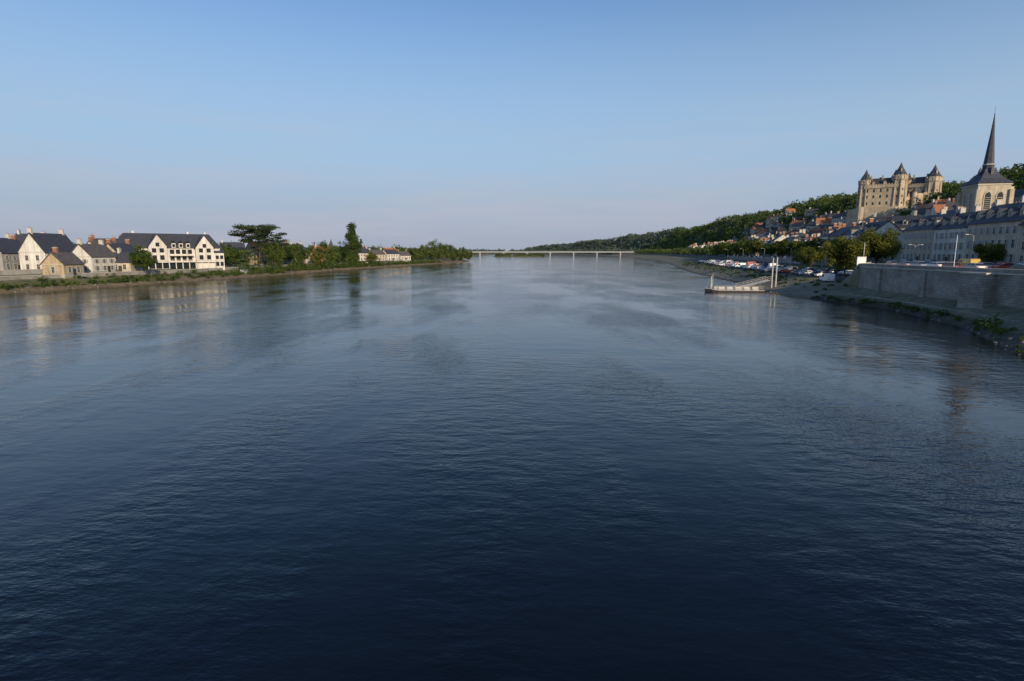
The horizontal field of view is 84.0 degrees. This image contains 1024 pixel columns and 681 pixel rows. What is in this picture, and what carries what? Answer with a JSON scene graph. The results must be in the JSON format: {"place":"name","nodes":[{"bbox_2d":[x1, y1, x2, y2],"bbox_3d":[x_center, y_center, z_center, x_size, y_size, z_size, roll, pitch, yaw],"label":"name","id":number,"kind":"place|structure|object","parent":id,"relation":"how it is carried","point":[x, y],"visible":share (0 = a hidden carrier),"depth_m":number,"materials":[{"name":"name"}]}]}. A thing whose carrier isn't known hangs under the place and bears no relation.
{"place":"outdoors","nodes":[
{"label":"outdoors","id":0,"kind":"place"},
{"bbox_2d":[0,254,1023,680],"bbox_3d":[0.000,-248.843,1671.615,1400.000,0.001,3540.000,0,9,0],"label":"river water","id":1,"kind":"structure","parent":0,"point":[556,468],"depth_m":27.48,"materials":[{"name":"blue liquid"}]},
{"bbox_2d":[704,281,766,292],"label":"moored barge","id":2,"kind":"object","parent":1,"relation":"on","point":[728,289],"visible":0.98,"depth_m":157.93,"materials":[{"name":"paint"}]},
{"bbox_2d":[735,276,770,287],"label":"gangway","id":3,"kind":"object","parent":2,"relation":"on","point":[754,283],"visible":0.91,"depth_m":166.79,"materials":[{"name":"white paint"}]},
{"bbox_2d":[0,185,1023,356],"bbox_3d":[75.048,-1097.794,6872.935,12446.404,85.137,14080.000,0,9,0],"label":"ground","id":4,"kind":"structure","parent":0,"point":[840,291],"depth_m":159.04,"materials":[{"name":"green plant"}]},
{"bbox_2d":[0,252,19,269],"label":"walls","id":5,"kind":"structure","parent":4,"relation":"on","point":[3,261],"depth_m":193.79,"materials":[{"name":"stone"}]},
{"bbox_2d":[0,239,21,252],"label":"roof","id":6,"kind":"structure","parent":5,"relation":"on","point":[9,245],"depth_m":197.23,"materials":[{"name":"stone"}]},
{"bbox_2d":[4,255,17,268],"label":"window frames","id":7,"kind":"structure","parent":5,"relation":"attached to","point":[9,263],"depth_m":194.91,"materials":[{"name":"white wood"}]},
{"bbox_2d":[0,269,42,274],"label":"garden wall","id":8,"kind":"structure","parent":4,"relation":"on","point":[21,272],"depth_m":179.07,"materials":[{"name":"stone"}]},
{"bbox_2d":[19,234,48,269],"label":"walls","id":9,"kind":"structure","parent":4,"relation":"on","point":[30,248],"depth_m":188.31,"materials":[{"name":"paint"}]},
{"bbox_2d":[17,233,74,252],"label":"roof","id":10,"kind":"structure","parent":9,"relation":"on","point":[46,242],"depth_m":194.23,"materials":[{"name":"tile"}]},
{"bbox_2d":[40,246,84,278],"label":"cottage","id":11,"kind":"structure","parent":4,"relation":"on","point":[65,265],"depth_m":179.40,"materials":[{"name":"paint"}]},
{"bbox_2d":[50,266,81,272],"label":"window frames","id":12,"kind":"structure","parent":11,"relation":"in","point":[55,271],"depth_m":180.79,"materials":[{"name":"wood"}]},
{"bbox_2d":[73,245,116,272],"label":"walls","id":13,"kind":"structure","parent":4,"relation":"on","point":[79,252],"depth_m":193.97,"materials":[{"name":"paint"}]},
{"bbox_2d":[71,244,116,256],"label":"roof","id":14,"kind":"structure","parent":13,"relation":"on","point":[96,250],"depth_m":197.97,"materials":[{"name":"stone"}]},
{"bbox_2d":[82,259,114,270],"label":"window frames","id":15,"kind":"structure","parent":13,"relation":"attached to","point":[110,260],"depth_m":197.97,"materials":[{"name":"white wood"}]},
{"bbox_2d":[113,247,139,271],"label":"cottage","id":16,"kind":"structure","parent":4,"relation":"on","point":[123,262],"depth_m":204.72,"materials":[{"name":"stone"}]},
{"bbox_2d":[128,244,157,273],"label":"lime tree","id":17,"kind":"object","parent":4,"relation":"on","point":[137,257],"visible":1,"depth_m":203.58,"materials":[{"name":"green plant"}]},
{"bbox_2d":[0,264,303,280],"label":"river wall","id":18,"kind":"structure","parent":4,"relation":"on","point":[103,274],"depth_m":202.35,"materials":[{"name":"stone"}]},
{"bbox_2d":[116,231,224,269],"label":"riverside residence","id":19,"kind":"structure","parent":4,"relation":"on","point":[187,250],"depth_m":241.87,"materials":[{"name":"paint"}]},
{"bbox_2d":[152,243,222,265],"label":"window panes","id":20,"kind":"structure","parent":19,"relation":"in","point":[153,250],"depth_m":242.45,"materials":[{"name":"black glass"}]},
{"bbox_2d":[152,243,223,265],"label":"window frames","id":21,"kind":"structure","parent":19,"relation":"in","point":[155,243],"depth_m":242.72,"materials":[{"name":"white wood"}]},
{"bbox_2d":[14,266,374,291],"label":"shore rocks","id":22,"kind":"object","parent":4,"relation":"on","point":[184,281],"visible":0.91,"depth_m":220.98,"materials":[{"name":"grey stone"}]},
{"bbox_2d":[0,258,440,289],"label":"riverbank scrub","id":23,"kind":"object","parent":4,"relation":"on","point":[252,270],"visible":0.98,"depth_m":254.44,"materials":[{"name":"green plant"}]},
{"bbox_2d":[224,247,240,266],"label":"lime tree","id":24,"kind":"object","parent":4,"relation":"on","point":[233,256],"visible":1,"depth_m":275.30,"materials":[{"name":"green plant"}]},
{"bbox_2d":[227,224,288,265],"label":"cedar tree","id":25,"kind":"object","parent":4,"relation":"on","point":[262,231],"visible":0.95,"depth_m":292.10,"materials":[{"name":"green plant"}]},
{"bbox_2d":[245,243,272,264],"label":"walls","id":26,"kind":"structure","parent":4,"relation":"on","point":[252,257],"depth_m":313.41,"materials":[{"name":"stone"}]},
{"bbox_2d":[72,241,449,264],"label":"riverside woodland","id":27,"kind":"object","parent":4,"relation":"on","point":[244,258],"visible":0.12,"depth_m":350.19,"materials":[{"name":"green plant"}]},
{"bbox_2d":[260,242,285,268],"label":"lime tree","id":28,"kind":"object","parent":4,"relation":"on","point":[273,255],"visible":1,"depth_m":283.78,"materials":[{"name":"green plant"}]},
{"bbox_2d":[280,244,293,263],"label":"lime tree","id":29,"kind":"object","parent":4,"relation":"on","point":[288,257],"visible":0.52,"depth_m":324.12,"materials":[{"name":"green plant"}]},
{"bbox_2d":[288,243,308,264],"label":"lime tree","id":30,"kind":"object","parent":4,"relation":"on","point":[299,255],"visible":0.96,"depth_m":312.57,"materials":[{"name":"green plant"}]},
{"bbox_2d":[309,250,325,265],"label":"lime tree","id":31,"kind":"object","parent":4,"relation":"on","point":[315,257],"visible":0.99,"depth_m":333.32,"materials":[{"name":"green plant"}]},
{"bbox_2d":[315,241,335,258],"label":"lime tree","id":32,"kind":"object","parent":4,"relation":"on","point":[325,246],"visible":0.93,"depth_m":365.85,"materials":[{"name":"green plant"}]},
{"bbox_2d":[326,254,340,264],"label":"lime tree","id":33,"kind":"object","parent":4,"relation":"on","point":[333,258],"visible":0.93,"depth_m":356.60,"materials":[{"name":"green plant"}]},
{"bbox_2d":[345,254,358,264],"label":"lime tree","id":34,"kind":"object","parent":4,"relation":"on","point":[349,258],"visible":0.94,"depth_m":379.81,"materials":[{"name":"green plant"}]},
{"bbox_2d":[344,222,362,260],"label":"poplar tree","id":35,"kind":"object","parent":4,"relation":"on","point":[354,244],"visible":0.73,"depth_m":392.19,"materials":[{"name":"green plant"}]},
{"bbox_2d":[364,251,377,261],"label":"lime tree","id":36,"kind":"object","parent":4,"relation":"on","point":[371,255],"visible":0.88,"depth_m":419.05,"materials":[{"name":"green plant"}]},
{"bbox_2d":[383,250,398,260],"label":"walls","id":37,"kind":"structure","parent":4,"relation":"on","point":[387,257],"depth_m":474.40,"materials":[{"name":"paint"}]},
{"bbox_2d":[409,249,421,259],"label":"willow tree","id":38,"kind":"object","parent":4,"relation":"on","point":[415,255],"visible":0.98,"depth_m":527.11,"materials":[{"name":"green plant"}]},
{"bbox_2d":[417,244,431,258],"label":"willow tree","id":39,"kind":"object","parent":4,"relation":"on","point":[424,250],"visible":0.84,"depth_m":546.39,"materials":[{"name":"green plant"}]},
{"bbox_2d":[425,239,443,260],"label":"willow tree","id":40,"kind":"object","parent":4,"relation":"on","point":[437,250],"visible":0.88,"depth_m":555.71,"materials":[{"name":"green plant"}]},
{"bbox_2d":[441,244,453,260],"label":"willow tree","id":41,"kind":"object","parent":4,"relation":"on","point":[445,247],"visible":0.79,"depth_m":576.83,"materials":[{"name":"green plant"}]},
{"bbox_2d":[448,247,460,260],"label":"willow tree","id":42,"kind":"object","parent":4,"relation":"on","point":[452,256],"visible":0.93,"depth_m":603.71,"materials":[{"name":"green plant"}]},
{"bbox_2d":[457,247,468,259],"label":"willow tree","id":43,"kind":"object","parent":4,"relation":"on","point":[464,253],"visible":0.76,"depth_m":628.59,"materials":[{"name":"green plant"}]},
{"bbox_2d":[461,248,520,254],"bbox_3d":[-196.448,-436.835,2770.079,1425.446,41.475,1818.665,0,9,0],"label":"distant woodland","id":44,"kind":"object","parent":4,"relation":"on","point":[499,249],"visible":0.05,"depth_m":3418.55,"materials":[{"name":"green plant"}]},
{"bbox_2d":[461,250,633,255],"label":"road bridge","id":45,"kind":"structure","parent":4,"relation":"on","point":[550,252],"depth_m":1457.17,"materials":[{"name":"concrete"}]},
{"bbox_2d":[509,226,696,254],"bbox_3d":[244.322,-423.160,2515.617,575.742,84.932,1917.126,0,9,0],"label":"distant woodland","id":46,"kind":"object","parent":4,"relation":"on","point":[647,241],"visible":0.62,"depth_m":2088.66,"materials":[{"name":"green plant"}]},
{"bbox_2d":[635,192,854,255],"bbox_3d":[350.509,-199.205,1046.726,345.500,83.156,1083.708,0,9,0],"label":"hillside woodland","id":47,"kind":"object","parent":4,"relation":"on","point":[679,234],"visible":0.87,"depth_m":993.17,"materials":[{"name":"green plant"}]},
{"bbox_2d":[683,258,849,279],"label":"quay car park","id":48,"kind":"structure","parent":4,"relation":"on","point":[839,277],"depth_m":200.43,"materials":[{"name":"grey asphalt"}]},
{"bbox_2d":[792,247,811,268],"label":"plane tree","id":49,"kind":"object","parent":48,"relation":"on","point":[797,253],"visible":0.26,"depth_m":211.77,"materials":[{"name":"green plant"}]},
{"bbox_2d":[795,246,825,267],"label":"plane tree","id":50,"kind":"object","parent":48,"relation":"on","point":[809,256],"visible":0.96,"depth_m":194.67,"materials":[{"name":"green plant"}]},
{"bbox_2d":[770,231,785,257],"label":"townhouse","id":51,"kind":"structure","parent":4,"relation":"on","point":[780,236],"depth_m":352.78,"materials":[{"name":"paint"}]},
{"bbox_2d":[787,228,810,257],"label":"townhouse","id":52,"kind":"structure","parent":4,"relation":"on","point":[796,236],"depth_m":308.22,"materials":[{"name":"paint"}]},
{"bbox_2d":[729,256,885,266],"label":"quay retaining wall","id":53,"kind":"structure","parent":4,"relation":"on","point":[787,260],"depth_m":259.85,"materials":[{"name":"stone"}]},
{"bbox_2d":[820,273,834,281],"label":"delivery van","id":54,"kind":"object","parent":4,"relation":"on","point":[826,277],"visible":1,"depth_m":152.39,"materials":[{"name":"white paint"}]},
{"bbox_2d":[819,222,841,259],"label":"townhouse","id":55,"kind":"structure","parent":4,"relation":"on","point":[826,233],"depth_m":257.05,"materials":[{"name":"stone"}]},
{"bbox_2d":[828,222,855,256],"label":"townhouse","id":56,"kind":"structure","parent":4,"relation":"on","point":[844,229],"depth_m":247.45,"materials":[{"name":"tile"}]},
{"bbox_2d":[819,235,870,275],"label":"horse chestnut tree","id":57,"kind":"object","parent":4,"relation":"on","point":[840,253],"visible":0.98,"depth_m":162.58,"materials":[{"name":"green plant"}]},
{"bbox_2d":[682,261,1023,355],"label":"riverbank scrub","id":58,"kind":"object","parent":4,"relation":"on","point":[995,323],"visible":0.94,"depth_m":103.53,"materials":[{"name":"green plant"}]},
{"bbox_2d":[858,262,874,286],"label":"ramp wall","id":59,"kind":"structure","parent":4,"relation":"on","point":[860,271],"depth_m":132.87,"materials":[{"name":"stone"}]},
{"bbox_2d":[856,256,866,271],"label":"notice board","id":60,"kind":"object","parent":59,"relation":"attached to","point":[861,259],"visible":0.79,"depth_m":133.21,"materials":[{"name":"metal"}]},
{"bbox_2d":[721,277,1023,354],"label":"shore rocks","id":61,"kind":"object","parent":4,"relation":"on","point":[1009,338],"visible":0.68,"depth_m":91.14,"materials":[{"name":"grey stone"}]},
{"bbox_2d":[851,215,903,260],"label":"townhouse","id":62,"kind":"structure","parent":4,"relation":"on","point":[878,227],"depth_m":202.35,"materials":[{"name":"stone"}]},
{"bbox_2d":[855,227,902,263],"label":"horse chestnut tree","id":63,"kind":"object","parent":4,"relation":"on","point":[884,245],"visible":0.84,"depth_m":164.29,"materials":[{"name":"green plant"}]},
{"bbox_2d":[851,210,922,236],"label":"townhouse","id":64,"kind":"structure","parent":4,"relation":"on","point":[902,222],"depth_m":220.12,"materials":[{"name":"stone"}]},
{"bbox_2d":[845,162,943,226],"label":"castle","id":65,"kind":"structure","parent":4,"relation":"on","point":[900,188],"depth_m":371.03,"materials":[{"name":"stone"}]},
{"bbox_2d":[770,163,1023,234],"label":"hillside woodland","id":66,"kind":"object","parent":4,"relation":"on","point":[951,190],"visible":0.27,"depth_m":389.32,"materials":[{"name":"green plant"}]},
{"bbox_2d":[901,205,962,260],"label":"townhouse","id":67,"kind":"structure","parent":4,"relation":"on","point":[917,233],"depth_m":177.84,"materials":[{"name":"stone"}]},
{"bbox_2d":[902,232,932,260],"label":"window frames","id":68,"kind":"structure","parent":67,"relation":"in","point":[919,235],"depth_m":178.71,"materials":[{"name":"stone"}]},
{"bbox_2d":[903,233,931,259],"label":"window panes","id":69,"kind":"structure","parent":67,"relation":"in","point":[917,233],"depth_m":177.79,"materials":[{"name":"black glass"}]},
{"bbox_2d":[931,207,938,214],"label":"walls","id":70,"kind":"structure","parent":4,"relation":"on","point":[933,212],"depth_m":271.71,"materials":[{"name":"stone"}]},
{"bbox_2d":[930,204,945,212],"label":"roof","id":71,"kind":"structure","parent":70,"relation":"on","point":[938,207],"depth_m":270.11,"materials":[{"name":"tile"}]},
{"bbox_2d":[856,295,1021,322],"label":"towpath kerb","id":72,"kind":"structure","parent":4,"relation":"on","point":[932,306],"depth_m":102.55,"materials":[{"name":"stone"}]},
{"bbox_2d":[859,263,1023,308],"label":"quay wall","id":73,"kind":"structure","parent":4,"relation":"on","point":[972,287],"depth_m":99.17,"materials":[{"name":"stone"}]},
{"bbox_2d":[931,202,994,261],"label":"townhouse","id":74,"kind":"structure","parent":4,"relation":"on","point":[948,230],"depth_m":161.15,"materials":[{"name":"stone"}]},
{"bbox_2d":[934,232,962,260],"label":"window panes","id":75,"kind":"structure","parent":74,"relation":"in","point":[951,232],"depth_m":161.37,"materials":[{"name":"black glass"}]},
{"bbox_2d":[933,231,964,261],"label":"window frames","id":76,"kind":"structure","parent":74,"relation":"in","point":[952,245],"depth_m":160.33,"materials":[{"name":"stone"}]},
{"bbox_2d":[955,107,1014,211],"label":"church","id":77,"kind":"structure","parent":4,"relation":"on","point":[986,186],"depth_m":169.96,"materials":[{"name":"stone"}]},
{"bbox_2d":[963,194,1023,263],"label":"townhouse","id":78,"kind":"structure","parent":4,"relation":"on","point":[999,221],"depth_m":141.10,"materials":[{"name":"stone"}]},
{"bbox_2d":[966,226,1015,261],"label":"window panes","id":79,"kind":"structure","parent":78,"relation":"in","point":[1007,226],"depth_m":141.13,"materials":[{"name":"black glass"}]},
{"bbox_2d":[964,225,1018,262],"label":"window frames","id":80,"kind":"structure","parent":78,"relation":"in","point":[978,229],"depth_m":140.61,"materials":[{"name":"stone"}]},
{"bbox_2d":[1016,222,1023,263],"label":"townhouse","id":81,"kind":"structure","parent":4,"relation":"on","point":[1020,255],"depth_m":131.28,"materials":[{"name":"stone"}]},
{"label":"quay car park","id":82,"kind":"object","parent":4,"relation":"on","visible":0},
{"bbox_2d":[941,262,962,266],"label":"parked car","id":83,"kind":"object","parent":82,"relation":"on","point":[951,264],"visible":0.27,"depth_m":109.71,"materials":[{"name":"red paint"}]},
{"bbox_2d":[958,259,979,265],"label":"delivery van","id":84,"kind":"object","parent":82,"relation":"on","point":[963,262],"visible":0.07,"depth_m":110.24,"materials":[{"name":"orange paint"}]},
{"bbox_2d":[962,263,986,267],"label":"parked car","id":85,"kind":"object","parent":82,"relation":"on","point":[978,265],"visible":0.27,"depth_m":103.30,"materials":[{"name":"grey paint"}]},
{"bbox_2d":[991,263,1013,268],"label":"parked car","id":86,"kind":"object","parent":82,"relation":"on","point":[1001,265],"visible":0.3,"depth_m":104.92,"materials":[{"name":"red paint"}]},
{"bbox_2d":[1006,264,1023,268],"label":"parked car","id":87,"kind":"object","parent":82,"relation":"on","point":[1017,266],"visible":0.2,"depth_m":93.37,"materials":[{"name":"black paint"}]},
{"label":"walls","id":88,"kind":"object","parent":4,"relation":"on","visible":0},
{"bbox_2d":[106,243,134,251],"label":"roof","id":89,"kind":"structure","parent":88,"relation":"on","point":[125,247],"depth_m":213.00,"materials":[{"name":"stone"}]},
{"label":"walls","id":90,"kind":"object","parent":4,"relation":"on","visible":0},
{"bbox_2d":[220,242,244,249],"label":"roof","id":91,"kind":"structure","parent":90,"relation":"on","point":[241,245],"depth_m":324.83,"materials":[{"name":"stone"}]},
{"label":"walls","id":92,"kind":"object","parent":4,"relation":"on","visible":0},
{"bbox_2d":[1014,189,1023,196],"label":"roof","id":93,"kind":"structure","parent":92,"relation":"on","point":[1018,192],"depth_m":232.83,"materials":[{"name":"tile"}]},
{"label":"walls","id":94,"kind":"object","parent":4,"relation":"on","visible":0},
{"bbox_2d":[909,208,925,214],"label":"roof","id":95,"kind":"structure","parent":94,"relation":"on","point":[921,210],"depth_m":301.97,"materials":[{"name":"tile"}]},
{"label":"walls","id":96,"kind":"object","parent":4,"relation":"on","visible":0},
{"bbox_2d":[946,202,956,209],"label":"roof","id":97,"kind":"structure","parent":96,"relation":"on","point":[950,205],"depth_m":258.36,"materials":[{"name":"tile"}]},
{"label":"walls","id":98,"kind":"object","parent":4,"relation":"on","visible":0},
{"bbox_2d":[816,218,831,222],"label":"roof","id":99,"kind":"structure","parent":98,"relation":"on","point":[824,220],"depth_m":454.68,"materials":[{"name":"tile"}]},
{"bbox_2d":[0,0,1023,250],"label":"sky","id":100,"kind":"structure","parent":0,"point":[507,125],"materials":[{"name":"blue"}]},
{"bbox_2d":[496,255,543,256],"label":"river island","id":101,"kind":"structure","parent":0,"point":[521,256],"depth_m":1409.38,"materials":[{"name":"green plant"}]},
{"bbox_2d":[495,253,544,255],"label":"island bushes","id":102,"kind":"object","parent":101,"relation":"on","point":[516,254],"visible":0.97,"depth_m":1416.62,"materials":[{"name":"green plant"}]},
{"bbox_2d":[637,253,859,267],"bbox_3d":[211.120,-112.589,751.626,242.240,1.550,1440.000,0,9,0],"label":"quay road","id":103,"kind":"structure","parent":0,"point":[719,257],"depth_m":472.95,"materials":[{"name":"grey asphalt"}]},
{"bbox_2d":[746,238,762,256],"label":"plane tree","id":104,"kind":"object","parent":103,"relation":"on","point":[748,242],"visible":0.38,"depth_m":344.80,"materials":[{"name":"green plant"}]},
{"bbox_2d":[749,241,765,255],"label":"plane tree","id":105,"kind":"object","parent":103,"relation":"on","point":[758,246],"visible":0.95,"depth_m":331.72,"materials":[{"name":"green plant"}]},
{"bbox_2d":[973,243,1009,262],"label":"plane tree","id":106,"kind":"object","parent":103,"relation":"on","point":[987,253],"visible":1,"depth_m":121.76,"materials":[{"name":"green plant"}]},
{"bbox_3d":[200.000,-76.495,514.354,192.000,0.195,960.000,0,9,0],"label":"pavement","id":107,"kind":"structure","parent":0,"visible":0},
{"bbox_2d":[774,238,788,255],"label":"plane tree","id":108,"kind":"object","parent":107,"relation":"on","point":[777,246],"visible":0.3,"depth_m":297.56,"materials":[{"name":"green plant"}]},
{"bbox_2d":[778,241,790,253],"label":"plane tree","id":109,"kind":"object","parent":107,"relation":"on","point":[783,246],"visible":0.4,"depth_m":289.59,"materials":[{"name":"green plant"}]},
{"bbox_2d":[784,240,795,256],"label":"plane tree","id":110,"kind":"object","parent":107,"relation":"on","point":[789,250],"visible":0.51,"depth_m":280.75,"materials":[{"name":"green plant"}]},
{"bbox_2d":[791,241,808,254],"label":"plane tree","id":111,"kind":"object","parent":107,"relation":"on","point":[796,245],"visible":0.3,"depth_m":270.99,"materials":[{"name":"green plant"}]},
{"bbox_2d":[805,238,822,248],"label":"plane tree","id":112,"kind":"object","parent":107,"relation":"on","point":[811,243],"visible":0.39,"depth_m":252.24,"materials":[{"name":"green plant"}]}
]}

